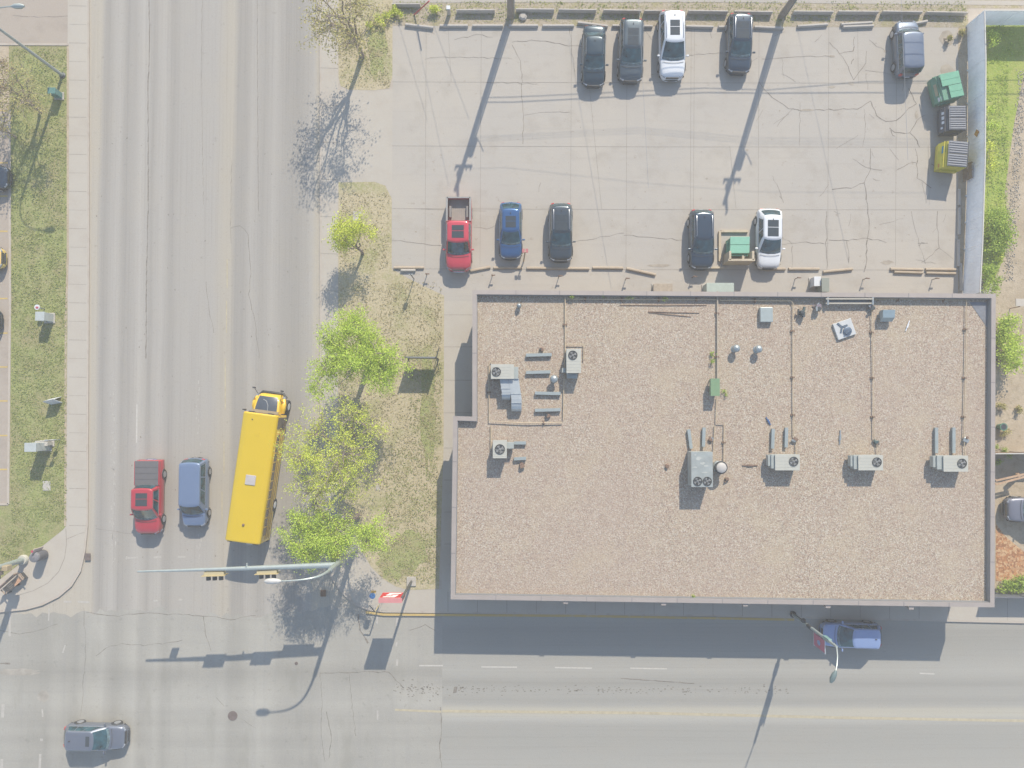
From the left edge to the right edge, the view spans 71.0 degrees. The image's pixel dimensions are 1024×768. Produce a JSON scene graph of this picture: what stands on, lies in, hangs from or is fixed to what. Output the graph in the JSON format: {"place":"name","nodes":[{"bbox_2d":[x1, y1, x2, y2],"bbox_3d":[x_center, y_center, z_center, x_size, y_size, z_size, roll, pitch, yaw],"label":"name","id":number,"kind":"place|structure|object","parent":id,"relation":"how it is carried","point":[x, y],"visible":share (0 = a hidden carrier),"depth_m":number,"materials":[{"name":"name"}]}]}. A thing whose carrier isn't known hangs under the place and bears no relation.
{"place":"outdoors","nodes":[
{"label":"outdoors","id":0,"kind":"place"},
{"bbox_2d":[0,110,8,502],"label":"parking lot","id":1,"kind":"structure","parent":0,"point":[4,272],"depth_m":54.74,"materials":[{"name":"asphalt"}]},
{"bbox_2d":[0,166,12,191],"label":"parked car","id":2,"kind":"object","parent":1,"relation":"on","point":[6,178],"visible":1,"depth_m":54.35,"materials":[{"name":"blue paint"}]},
{"bbox_2d":[0,45,8,109],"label":"planting bed","id":3,"kind":"object","parent":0,"point":[4,50],"visible":0.5,"depth_m":55.37,"materials":[{"name":"soil"}]},
{"bbox_2d":[0,45,67,577],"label":"lawn","id":4,"kind":"structure","parent":0,"point":[47,531],"depth_m":54.80,"materials":[{"name":"plant"}]},
{"bbox_2d":[0,91,19,138],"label":"street tree","id":5,"kind":"object","parent":4,"relation":"on","point":[2,127],"visible":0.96,"depth_m":52.89,"materials":[{"name":"brown plant"}]},
{"bbox_2d":[0,53,19,98],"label":"street tree","id":6,"kind":"object","parent":4,"relation":"on","point":[2,87],"visible":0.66,"depth_m":52.70,"materials":[{"name":"brown plant"}]},
{"bbox_2d":[0,52,50,124],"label":"street tree","id":7,"kind":"object","parent":4,"relation":"on","point":[26,101],"visible":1,"depth_m":51.71,"materials":[{"name":"brown plant"}]},
{"bbox_2d":[0,3,65,77],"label":"street light","id":8,"kind":"object","parent":4,"relation":"on","point":[22,6],"visible":1,"depth_m":50.93,"materials":[{"name":"metal"}]},
{"bbox_2d":[24,441,51,451],"bbox_3d":[-35.387,4.680,53.565,0.980,1.770,0.776,0,88,0],"label":"utility cabinet","id":9,"kind":"object","parent":4,"relation":"on","point":[32,447],"visible":0.93,"depth_m":52.78,"materials":[{"name":"metal"}]},
{"bbox_2d":[35,312,55,322],"bbox_3d":[-35.244,-5.043,54.144,0.802,1.220,0.791,0,88,0],"label":"utility cabinet","id":10,"kind":"object","parent":4,"relation":"on","point":[44,317],"visible":1,"depth_m":53.72,"materials":[{"name":"metal"}]},
{"bbox_2d":[47,87,63,99],"bbox_3d":[-34.856,-22.193,54.779,0.710,1.020,0.586,0,88,0],"label":"utility cabinet","id":11,"kind":"object","parent":4,"relation":"on","point":[56,94],"visible":1,"depth_m":54.59,"materials":[{"name":"metal"}]},
{"bbox_2d":[64,46,68,525],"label":"lawn edge dirt","id":12,"kind":"structure","parent":4,"relation":"on","point":[65,397],"depth_m":54.86,"materials":[{"name":"soil"}]},
{"bbox_2d":[0,0,67,42],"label":"driveway","id":13,"kind":"structure","parent":0,"point":[38,21],"depth_m":55.48,"materials":[{"name":"concrete"}]},
{"bbox_2d":[0,43,67,504],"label":"lot kerb","id":14,"kind":"structure","parent":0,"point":[9,328],"depth_m":54.77,"materials":[{"name":"concrete"}]},
{"bbox_2d":[0,0,87,609],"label":"sidewalk","id":15,"kind":"structure","parent":0,"point":[53,573],"depth_m":54.66,"materials":[{"name":"concrete"}]},
{"bbox_2d":[0,572,27,594],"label":"park bench","id":16,"kind":"object","parent":15,"relation":"on","point":[15,582],"visible":1,"depth_m":53.66,"materials":[{"name":"brown wood"}]},
{"bbox_2d":[0,555,28,578],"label":"traffic signal","id":17,"kind":"object","parent":15,"relation":"on","point":[21,560],"visible":0.99,"depth_m":52.74,"materials":[{"name":"grey metal"}]},
{"bbox_2d":[29,546,47,561],"bbox_3d":[-35.380,12.749,53.478,0.780,1.460,0.973,-20,88,-1],"label":"litter bin","id":18,"kind":"object","parent":15,"relation":"on","point":[37,554],"visible":1,"depth_m":53.13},
{"bbox_2d":[0,0,89,611],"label":"kerb block","id":19,"kind":"structure","parent":0,"point":[3,579],"depth_m":54.66,"materials":[{"name":"concrete"}]},
{"bbox_2d":[5,0,367,617],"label":"road","id":20,"kind":"structure","parent":0,"point":[204,217],"depth_m":54.98,"materials":[{"name":"asphalt"}]},
{"bbox_2d":[130,458,166,534],"bbox_3d":[-27.187,8.456,53.521,2.350,1.867,5.720,0,88,0],"label":"pickup truck","id":21,"kind":"object","parent":20,"relation":"on","point":[147,498],"visible":1,"depth_m":53.33,"materials":[{"name":"paint"}]},
{"bbox_2d":[177,457,211,526],"bbox_3d":[-23.752,8.125,53.587,2.300,1.757,5.270,0,88,0],"label":"minivan","id":22,"kind":"object","parent":20,"relation":"on","point":[195,473],"visible":1,"depth_m":52.90,"materials":[{"name":"blue paint"}]},
{"bbox_2d":[225,387,290,544],"bbox_3d":[-18.723,5.989,53.102,3.020,2.855,11.365,8,88,0],"label":"school bus","id":23,"kind":"object","parent":20,"relation":"on","point":[253,504],"visible":1,"depth_m":51.84,"materials":[{"name":"yellow paint"}]},
{"bbox_2d":[0,606,441,767],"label":"intersection","id":24,"kind":"structure","parent":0,"point":[353,688],"depth_m":54.01,"materials":[{"name":"asphalt"}]},
{"bbox_2d":[63,719,129,753],"bbox_3d":[-30.861,26.129,53.092,4.720,1.621,2.220,1,88,0],"label":"car","id":25,"kind":"object","parent":24,"relation":"on","point":[82,735],"visible":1,"depth_m":52.76,"materials":[{"name":"blue paint"}]},
{"bbox_2d":[338,0,443,589],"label":"lawn dry strip","id":26,"kind":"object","parent":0,"point":[383,276],"visible":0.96,"depth_m":54.62,"materials":[{"name":"plant"}]},
{"bbox_2d":[270,392,393,542],"bbox_3d":[-12.243,6.077,50.384,8.229,8.074,11.067,0,88,0],"label":"street tree","id":27,"kind":"object","parent":26,"relation":"on","point":[349,453],"visible":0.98,"depth_m":48.81,"materials":[{"name":"green plant"}]},
{"bbox_2d":[271,505,403,574],"bbox_3d":[-12.133,10.908,50.884,9.454,6.796,5.464,0,88,0],"label":"street tree","id":28,"kind":"object","parent":26,"relation":"on","point":[317,541],"visible":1,"depth_m":49.30,"materials":[{"name":"green plant"}]},
{"bbox_2d":[292,0,396,65],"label":"street tree","id":29,"kind":"object","parent":26,"relation":"on","point":[346,33],"visible":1,"depth_m":49.51,"materials":[{"name":"brown plant"}]},
{"bbox_2d":[321,204,381,254],"bbox_3d":[-11.587,-11.026,52.761,4.680,4.403,3.588,0,88,0],"label":"street tree","id":30,"kind":"object","parent":26,"relation":"on","point":[344,231],"visible":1,"depth_m":51.87,"materials":[{"name":"green plant"}]},
{"bbox_2d":[300,302,414,406],"bbox_3d":[-10.487,-1.943,51.190,8.212,6.973,7.180,0,88,0],"label":"street tree","id":31,"kind":"object","parent":26,"relation":"on","point":[368,358],"visible":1,"depth_m":49.33,"materials":[{"name":"green plant"}]},
{"bbox_2d":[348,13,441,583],"bbox_3d":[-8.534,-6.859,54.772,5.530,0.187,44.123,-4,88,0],"label":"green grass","id":32,"kind":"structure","parent":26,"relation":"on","point":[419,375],"depth_m":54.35,"materials":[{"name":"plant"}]},
{"bbox_2d":[378,577,415,602],"bbox_3d":[-8.211,14.802,51.763,1.957,4.760,0.700,0,88,0],"label":"pole sign","id":33,"kind":"object","parent":26,"relation":"on","point":[392,597],"visible":1,"depth_m":50.14,"materials":[{"name":"plastic"}]},
{"bbox_2d":[367,11,436,581],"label":"lawn green patches","id":34,"kind":"object","parent":26,"relation":"on","point":[411,536],"visible":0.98,"depth_m":54.45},
{"bbox_2d":[319,0,1023,622],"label":"northeast kerb block","id":35,"kind":"structure","parent":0,"point":[973,12],"depth_m":54.14,"materials":[{"name":"concrete"}]},
{"bbox_2d":[137,544,358,583],"bbox_3d":[-18.327,12.648,49.524,13.518,9.370,1.095,-2,88,0],"label":"traffic signal","id":36,"kind":"object","parent":35,"relation":"on","point":[267,571],"visible":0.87,"depth_m":48.06,"materials":[{"name":"metal"}]},
{"bbox_2d":[366,611,793,620],"bbox_3d":[5.115,17.548,54.053,32.299,0.001,0.319,1,88,0],"label":"kerb paint","id":37,"kind":"object","parent":35,"relation":"on","point":[611,616],"visible":1,"depth_m":54.05,"materials":[{"name":"paint"}]},
{"bbox_2d":[451,290,995,609],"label":"commercial building","id":38,"kind":"structure","parent":35,"relation":"on","point":[594,499],"depth_m":51.00,"materials":[{"name":"gravel"}]},
{"bbox_2d":[493,440,513,457],"bbox_3d":[-0.601,4.562,50.434,1.470,1.196,1.256,0,88,0],"label":"rooftop unit","id":39,"kind":"object","parent":38,"relation":"on","point":[500,447],"visible":1,"depth_m":49.88,"materials":[{"name":"metal"}]},
{"bbox_2d":[491,364,521,411],"bbox_3d":[-0.386,0.284,50.618,2.181,1.096,3.314,0,88,0],"label":"rooftop unit","id":40,"kind":"object","parent":38,"relation":"on","point":[503,373],"visible":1,"depth_m":50.35,"materials":[{"name":"metal"}]},
{"bbox_2d":[562,349,580,377],"bbox_3d":[4.174,-1.423,50.646,1.305,1.146,2.044,0,88,0],"label":"rooftop unit","id":41,"kind":"object","parent":38,"relation":"on","point":[572,369],"visible":1,"depth_m":50.12,"materials":[{"name":"metal"}]},
{"bbox_2d":[567,297,715,301],"bbox_3d":[9.227,-6.045,51.259,10.597,0.220,0.335,0,88,0],"label":"gas pipe","id":42,"kind":"object","parent":38,"relation":"on","point":[658,299],"visible":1,"depth_m":51.17,"materials":[{"name":"metal"}]},
{"bbox_2d":[687,451,712,486],"bbox_3d":[13.151,5.938,50.291,1.486,1.396,2.441,0,88,0],"label":"rooftop unit","id":43,"kind":"object","parent":38,"relation":"on","point":[699,468],"visible":1,"depth_m":49.65,"materials":[{"name":"metal"}]},
{"bbox_2d":[709,378,719,395],"bbox_3d":[14.265,0.237,50.757,0.634,0.820,1.229,0,88,0],"label":"meter box","id":44,"kind":"object","parent":38,"relation":"on","point":[714,386],"visible":1,"depth_m":50.35,"materials":[{"name":"metal"}]},
{"bbox_2d":[713,461,727,473],"bbox_3d":[14.598,5.847,50.437,0.920,1.110,0.920,0,88,0],"label":"exhaust fan","id":45,"kind":"object","parent":38,"relation":"on","point":[720,467],"visible":0.99,"depth_m":50.01,"materials":[{"name":"metal"}]},
{"bbox_2d":[720,299,796,453],"bbox_3d":[17.517,-0.536,51.087,5.346,0.220,11.153,0,88,0],"label":"gas pipe","id":46,"kind":"object","parent":38,"relation":"on","point":[793,376],"visible":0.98,"depth_m":51.11,"materials":[{"name":"metal"}]},
{"bbox_2d":[759,307,772,321],"bbox_3d":[18.099,-4.929,51.154,0.898,0.350,1.050,0,88,0],"label":"roof hatch","id":47,"kind":"object","parent":38,"relation":"on","point":[765,314],"visible":1,"depth_m":50.98,"materials":[{"name":"metal"}]},
{"bbox_2d":[766,454,799,469],"bbox_3d":[19.020,5.490,50.505,2.131,0.996,1.126,0,88,0],"label":"rooftop unit","id":48,"kind":"object","parent":38,"relation":"on","point":[783,461],"visible":1,"depth_m":50.06,"materials":[{"name":"metal"}]},
{"bbox_2d":[832,318,855,339],"bbox_3d":[23.703,-3.919,51.120,1.350,0.355,1.200,-19,88,-1],"label":"rooftop fan unit","id":49,"kind":"object","parent":38,"relation":"on","point":[843,329],"visible":1,"depth_m":51.11,"materials":[{"name":"metal"}]},
{"bbox_2d":[825,297,873,305],"bbox_3d":[24.044,-5.887,51.154,3.491,0.410,0.552,0,88,0],"label":"conduit rack","id":50,"kind":"object","parent":38,"relation":"on","point":[828,300],"visible":1,"depth_m":50.99,"materials":[{"name":"metal"}]},
{"bbox_2d":[848,455,882,469],"bbox_3d":[24.817,5.512,50.505,2.144,0.996,1.082,0,88,0],"label":"rooftop unit","id":51,"kind":"object","parent":38,"relation":"on","point":[865,462],"visible":1,"depth_m":50.06,"materials":[{"name":"metal"}]},
{"bbox_2d":[869,310,877,454],"bbox_3d":[25.676,-0.264,51.078,0.393,0.220,10.615,-1,88,0],"label":"gas pipe","id":52,"kind":"object","parent":38,"relation":"on","point":[873,377],"visible":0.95,"depth_m":51.01,"materials":[{"name":"metal"}]},
{"bbox_2d":[879,310,894,321],"bbox_3d":[26.625,-4.832,50.976,0.849,0.700,0.794,0,88,0],"label":"hood vent","id":53,"kind":"object","parent":38,"relation":"on","point":[886,315],"visible":1,"depth_m":50.70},
{"bbox_2d":[875,298,967,455],"bbox_3d":[29.231,-0.569,51.088,6.572,0.220,11.313,0,88,0],"label":"gas pipe","id":54,"kind":"object","parent":38,"relation":"on","point":[965,378],"visible":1,"depth_m":51.09,"materials":[{"name":"metal"}]},
{"bbox_2d":[929,455,967,471],"bbox_3d":[30.679,5.579,50.502,2.289,0.996,1.126,0,88,0],"label":"rooftop unit","id":55,"kind":"object","parent":38,"relation":"on","point":[951,463],"visible":1,"depth_m":50.06,"materials":[{"name":"metal"}]},
{"bbox_2d":[321,0,1023,620],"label":"northeast sidewalk","id":56,"kind":"structure","parent":0,"point":[355,134],"depth_m":54.56,"materials":[{"name":"concrete"}]},
{"bbox_2d":[790,611,837,682],"bbox_3d":[20.897,18.123,49.768,0.694,8.542,2.358,23,88,1],"label":"street light","id":57,"kind":"object","parent":56,"relation":"on","point":[819,642],"visible":0.98,"depth_m":49.04,"materials":[{"name":"metal"}]},
{"bbox_2d":[392,26,961,300],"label":"parking lot","id":58,"kind":"structure","parent":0,"point":[808,133],"depth_m":55.14,"materials":[{"name":"asphalt"}]},
{"bbox_2d":[443,197,473,272],"bbox_3d":[-4.015,-11.326,54.027,2.350,1.837,5.770,0,88,0],"label":"pickup truck","id":59,"kind":"object","parent":58,"relation":"on","point":[459,215],"visible":1,"depth_m":53.81,"materials":[{"name":"red paint"}]},
{"bbox_2d":[496,202,524,260],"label":"parked car","id":60,"kind":"object","parent":58,"relation":"on","point":[510,239],"visible":1,"depth_m":53.81,"materials":[{"name":"blue paint"}]},
{"bbox_2d":[527,267,588,269],"bbox_3d":[3.514,-8.831,54.790,4.783,0.160,0.200,1,88,0],"label":"wheel stop","id":61,"kind":"object","parent":58,"relation":"on","point":[557,268],"visible":1,"depth_m":54.71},
{"bbox_2d":[546,203,575,262],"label":"parked car","id":62,"kind":"object","parent":58,"relation":"on","point":[560,242],"visible":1,"depth_m":53.64,"materials":[{"name":"grey paint"}]},
{"bbox_2d":[580,25,608,88],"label":"parked car","id":63,"kind":"object","parent":58,"relation":"on","point":[593,72],"visible":1,"depth_m":54.36,"materials":[{"name":"black paint"}]},
{"bbox_2d":[616,18,646,84],"bbox_3d":[9.071,-25.413,54.520,2.280,1.731,5.020,2,88,0],"label":"parked car","id":64,"kind":"object","parent":58,"relation":"on","point":[630,59],"visible":0.98,"depth_m":54.10,"materials":[{"name":"grey paint"}]},
{"bbox_2d":[651,284,672,290],"bbox_3d":[11.443,-7.290,54.594,1.570,0.480,0.753,0,88,0],"label":"utility cabinet","id":65,"kind":"object","parent":58,"relation":"on","point":[661,287],"visible":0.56,"depth_m":54.35,"materials":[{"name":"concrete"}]},
{"bbox_2d":[657,10,688,81],"bbox_3d":[12.195,-25.860,54.472,2.400,1.855,5.420,0,88,0],"label":"parked car","id":66,"kind":"object","parent":58,"relation":"on","point":[671,55],"visible":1,"depth_m":54.07,"materials":[{"name":"white paint"}]},
{"bbox_2d":[687,209,717,270],"bbox_3d":[14.316,-10.935,54.076,2.220,1.715,4.670,0,88,0],"label":"parked car","id":67,"kind":"object","parent":58,"relation":"on","point":[700,226],"visible":1,"depth_m":53.66,"materials":[{"name":"grey paint"}]},
{"bbox_2d":[702,283,733,291],"bbox_3d":[15.578,-7.209,54.241,2.172,1.180,0.793,0,88,0],"label":"transformer","id":68,"kind":"object","parent":58,"relation":"on","point":[718,287],"visible":0.84,"depth_m":53.65,"materials":[{"name":"metal"}]},
{"bbox_2d":[710,230,754,268],"bbox_3d":[16.551,-10.308,54.138,3.042,1.580,2.957,0,88,0],"label":"bin enclosure","id":69,"kind":"object","parent":58,"relation":"on","point":[741,260],"visible":0.92,"depth_m":54.49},
{"bbox_2d":[725,237,749,255],"bbox_3d":[17.021,-10.302,54.196,1.620,1.244,1.379,0,88,0],"label":"dumpster","id":70,"kind":"object","parent":58,"relation":"on","point":[737,246],"visible":0.97,"depth_m":53.66,"materials":[{"name":"metal"}]},
{"bbox_2d":[724,13,754,75],"bbox_3d":[17.318,-25.957,54.555,2.260,1.695,4.720,2,88,0],"label":"parked car","id":71,"kind":"object","parent":58,"relation":"on","point":[739,37],"visible":1,"depth_m":54.15,"materials":[{"name":"grey paint"}]},
{"bbox_2d":[754,208,784,269],"bbox_3d":[19.419,-11.007,54.101,2.250,1.672,4.720,1,88,0],"label":"parked car","id":72,"kind":"object","parent":58,"relation":"on","point":[768,222],"visible":0.98,"depth_m":53.77,"materials":[{"name":"white paint"}]},
{"bbox_2d":[889,20,924,78],"bbox_3d":[30.093,-25.561,54.547,2.220,1.686,4.420,-1,88,0],"label":"parked car","id":73,"kind":"object","parent":58,"relation":"on","point":[909,40],"visible":1,"depth_m":53.94,"materials":[{"name":"paint"}]},
{"bbox_2d":[927,70,964,107],"bbox_3d":[32.829,-22.363,54.426,1.808,1.436,2.210,-12,88,0],"label":"dumpster","id":74,"kind":"object","parent":58,"relation":"on","point":[945,88],"visible":1,"depth_m":53.88,"materials":[{"name":"metal"}]},
{"bbox_2d":[934,140,968,173],"bbox_3d":[33.139,-17.168,54.230,1.808,1.505,2.210,5,88,0],"label":"dumpster","id":75,"kind":"object","parent":58,"relation":"on","point":[951,156],"visible":1,"depth_m":53.55,"materials":[{"name":"metal"}]},
{"bbox_2d":[937,105,966,135],"bbox_3d":[33.297,-19.962,54.417,1.608,1.305,2.110,0,88,0],"label":"dumpster","id":76,"kind":"object","parent":58,"relation":"on","point":[951,120],"visible":1,"depth_m":53.88,"materials":[{"name":"metal"}]},
{"bbox_2d":[393,7,967,27],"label":"weedy verge","id":77,"kind":"structure","parent":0,"point":[690,19],"depth_m":55.48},
{"bbox_2d":[456,9,494,13],"bbox_3d":[-2.800,-28.733,55.282,2.948,0.420,0.160,0,88,0],"label":"concrete barrier","id":78,"kind":"object","parent":77,"relation":"on","point":[475,11],"visible":1,"depth_m":55.21,"materials":[{"name":"concrete"}]},
{"bbox_2d":[516,8,553,12],"bbox_3d":[1.769,-28.795,55.283,2.948,0.420,0.160,0,88,0],"label":"concrete barrier","id":79,"kind":"object","parent":77,"relation":"on","point":[536,10],"visible":1,"depth_m":55.19,"materials":[{"name":"concrete"}]},
{"bbox_2d":[558,8,595,13],"bbox_3d":[5.036,-28.758,55.282,2.899,0.420,0.160,1,88,0],"label":"concrete barrier","id":80,"kind":"object","parent":77,"relation":"on","point":[560,10],"visible":1,"depth_m":55.21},
{"bbox_2d":[603,9,640,13],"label":"concrete barrier","id":81,"kind":"object","parent":77,"relation":"on","point":[616,11],"visible":1,"depth_m":55.19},
{"bbox_2d":[393,0,966,21],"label":"verge weeds","id":82,"kind":"object","parent":77,"relation":"on","point":[678,6],"visible":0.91,"depth_m":55.46,"materials":[{"name":"green plant"}]},
{"bbox_2d":[687,10,727,14],"bbox_3d":[15.081,-28.658,55.279,3.046,0.420,0.160,1,88,0],"label":"concrete barrier","id":83,"kind":"object","parent":77,"relation":"on","point":[716,12],"visible":1,"depth_m":55.19,"materials":[{"name":"concrete"}]},
{"bbox_2d":[778,0,796,18],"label":"utility pole","id":84,"kind":"object","parent":77,"relation":"on","point":[786,9],"visible":1,"depth_m":54.20,"materials":[{"name":"brown wood"}]},
{"bbox_2d":[792,10,833,14],"bbox_3d":[23.187,-28.621,55.278,3.045,0.420,0.160,0,88,0],"label":"concrete barrier","id":85,"kind":"object","parent":77,"relation":"on","point":[801,12],"visible":1,"depth_m":55.17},
{"bbox_2d":[837,10,878,14],"bbox_3d":[26.650,-28.621,55.278,3.094,0.420,0.160,0,88,0],"label":"concrete barrier","id":86,"kind":"object","parent":77,"relation":"on","point":[846,12],"visible":1,"depth_m":55.17,"materials":[{"name":"concrete"}]},
{"bbox_2d":[880,10,922,14],"bbox_3d":[30.015,-28.608,55.278,3.045,0.420,0.160,1,88,0],"label":"concrete barrier","id":87,"kind":"object","parent":77,"relation":"on","point":[886,12],"visible":1,"depth_m":55.17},
{"bbox_2d":[924,11,967,15],"bbox_3d":[33.452,-28.558,55.276,3.143,0.420,0.160,1,88,0],"label":"concrete barrier","id":88,"kind":"object","parent":77,"relation":"on","point":[942,13],"visible":1,"depth_m":55.19,"materials":[{"name":"concrete"}]},
{"bbox_2d":[393,0,1023,4],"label":"alley","id":89,"kind":"structure","parent":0,"point":[974,2],"depth_m":55.51,"materials":[{"name":"concrete"}]},
{"bbox_2d":[419,613,1023,767],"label":"cross street","id":90,"kind":"structure","parent":0,"point":[560,692],"depth_m":53.99,"materials":[{"name":"asphalt"}]},
{"bbox_2d":[818,619,881,651],"bbox_3d":[25.244,18.683,53.290,4.570,1.691,2.240,2,88,0],"label":"parked car","id":91,"kind":"object","parent":90,"relation":"on","point":[864,634],"visible":0.88,"depth_m":52.86,"materials":[{"name":"blue paint"}]},
{"bbox_2d":[420,0,1023,7],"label":"verge","id":92,"kind":"structure","parent":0,"point":[681,4],"depth_m":55.51,"materials":[{"name":"plant"}]},
{"bbox_2d":[959,275,992,293],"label":"fence side path","id":93,"kind":"structure","parent":0,"point":[961,292],"depth_m":54.82,"materials":[{"name":"concrete"}]},
{"bbox_2d":[981,258,1005,296],"bbox_3d":[35.986,-7.813,54.018,1.979,1.709,3.257,0,88,0],"label":"shrub","id":94,"kind":"object","parent":93,"relation":"on","point":[991,278],"visible":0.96,"depth_m":53.73,"materials":[{"name":"green plant"}]},
{"bbox_2d":[958,27,1023,592],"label":"yard","id":95,"kind":"structure","parent":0,"point":[1009,391],"depth_m":54.77,"materials":[{"name":"concrete"}]},
{"bbox_2d":[963,11,986,293],"bbox_3d":[34.873,-17.218,54.071,0.315,2.145,21.086,2,88,0],"label":"fence","id":96,"kind":"object","parent":95,"relation":"on","point":[976,103],"visible":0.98,"depth_m":53.93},
{"bbox_2d":[995,577,1021,593],"bbox_3d":[37.225,15.069,53.648,2.149,1.022,1.512,0,88,0],"label":"shrub","id":97,"kind":"object","parent":95,"relation":"on","point":[1010,585],"visible":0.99,"depth_m":53.48,"materials":[{"name":"green plant"}]},
{"bbox_2d":[996,524,1023,580],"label":"mulch bed","id":98,"kind":"object","parent":95,"relation":"on","point":[1009,559],"visible":1,"depth_m":54.18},
{"bbox_2d":[996,331,1023,378],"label":"shrub","id":99,"kind":"object","parent":95,"relation":"on","point":[1009,355],"visible":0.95,"depth_m":53.17,"materials":[{"name":"green plant"}]},
{"bbox_2d":[996,312,1023,347],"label":"shrub","id":100,"kind":"object","parent":95,"relation":"on","point":[1003,326],"visible":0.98,"depth_m":53.40,"materials":[{"name":"green plant"}]},
{"bbox_2d":[1001,496,1023,521],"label":"parked car","id":101,"kind":"object","parent":95,"relation":"on","point":[1012,508],"visible":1,"depth_m":53.39,"materials":[{"name":"silver paint"}]},
{"bbox_2d":[1002,69,1023,280],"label":"gravel edge","id":102,"kind":"object","parent":95,"relation":"on","point":[1015,142],"visible":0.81,"depth_m":55.10,"materials":[{"name":"gravel"}]},
{"bbox_2d":[983,25,1023,289],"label":"yard grass","id":103,"kind":"structure","parent":0,"point":[1015,62],"depth_m":55.27,"materials":[{"name":"plant"}]},
{"bbox_2d":[986,139,998,174],"bbox_3d":[36.380,-17.416,54.538,1.297,1.271,2.867,0,88,0],"label":"shrub","id":104,"kind":"object","parent":103,"relation":"on","point":[988,145],"visible":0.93,"depth_m":54.58,"materials":[{"name":"green plant"}]},
{"bbox_2d":[986,29,1001,47],"bbox_3d":[36.610,-26.335,54.818,1.268,1.258,1.596,0,88,0],"label":"shrub","id":105,"kind":"object","parent":103,"relation":"on","point":[992,35],"visible":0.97,"depth_m":54.57,"materials":[{"name":"green plant"}]},
{"bbox_2d":[986,105,1004,133],"bbox_3d":[36.538,-20.177,54.669,1.625,1.177,2.273,0,88,0],"label":"shrub","id":106,"kind":"object","parent":103,"relation":"on","point":[990,126],"visible":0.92,"depth_m":54.52,"materials":[{"name":"green plant"}]},
{"bbox_2d":[983,225,1019,256],"bbox_3d":[36.742,-10.685,54.035,3.056,1.854,2.735,0,88,0],"label":"shrub","id":107,"kind":"object","parent":103,"relation":"on","point":[997,248],"visible":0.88,"depth_m":53.92,"materials":[{"name":"green plant"}]},
{"bbox_2d":[984,204,1019,250],"bbox_3d":[36.569,-11.831,54.021,2.979,1.956,3.796,0,88,0],"label":"shrub","id":108,"kind":"object","parent":103,"relation":"on","point":[994,221],"visible":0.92,"depth_m":53.80,"materials":[{"name":"green plant"}]},
{"bbox_2d":[984,10,1023,25],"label":"fence","id":109,"kind":"object","parent":103,"relation":"on","point":[1004,17],"visible":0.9,"depth_m":54.28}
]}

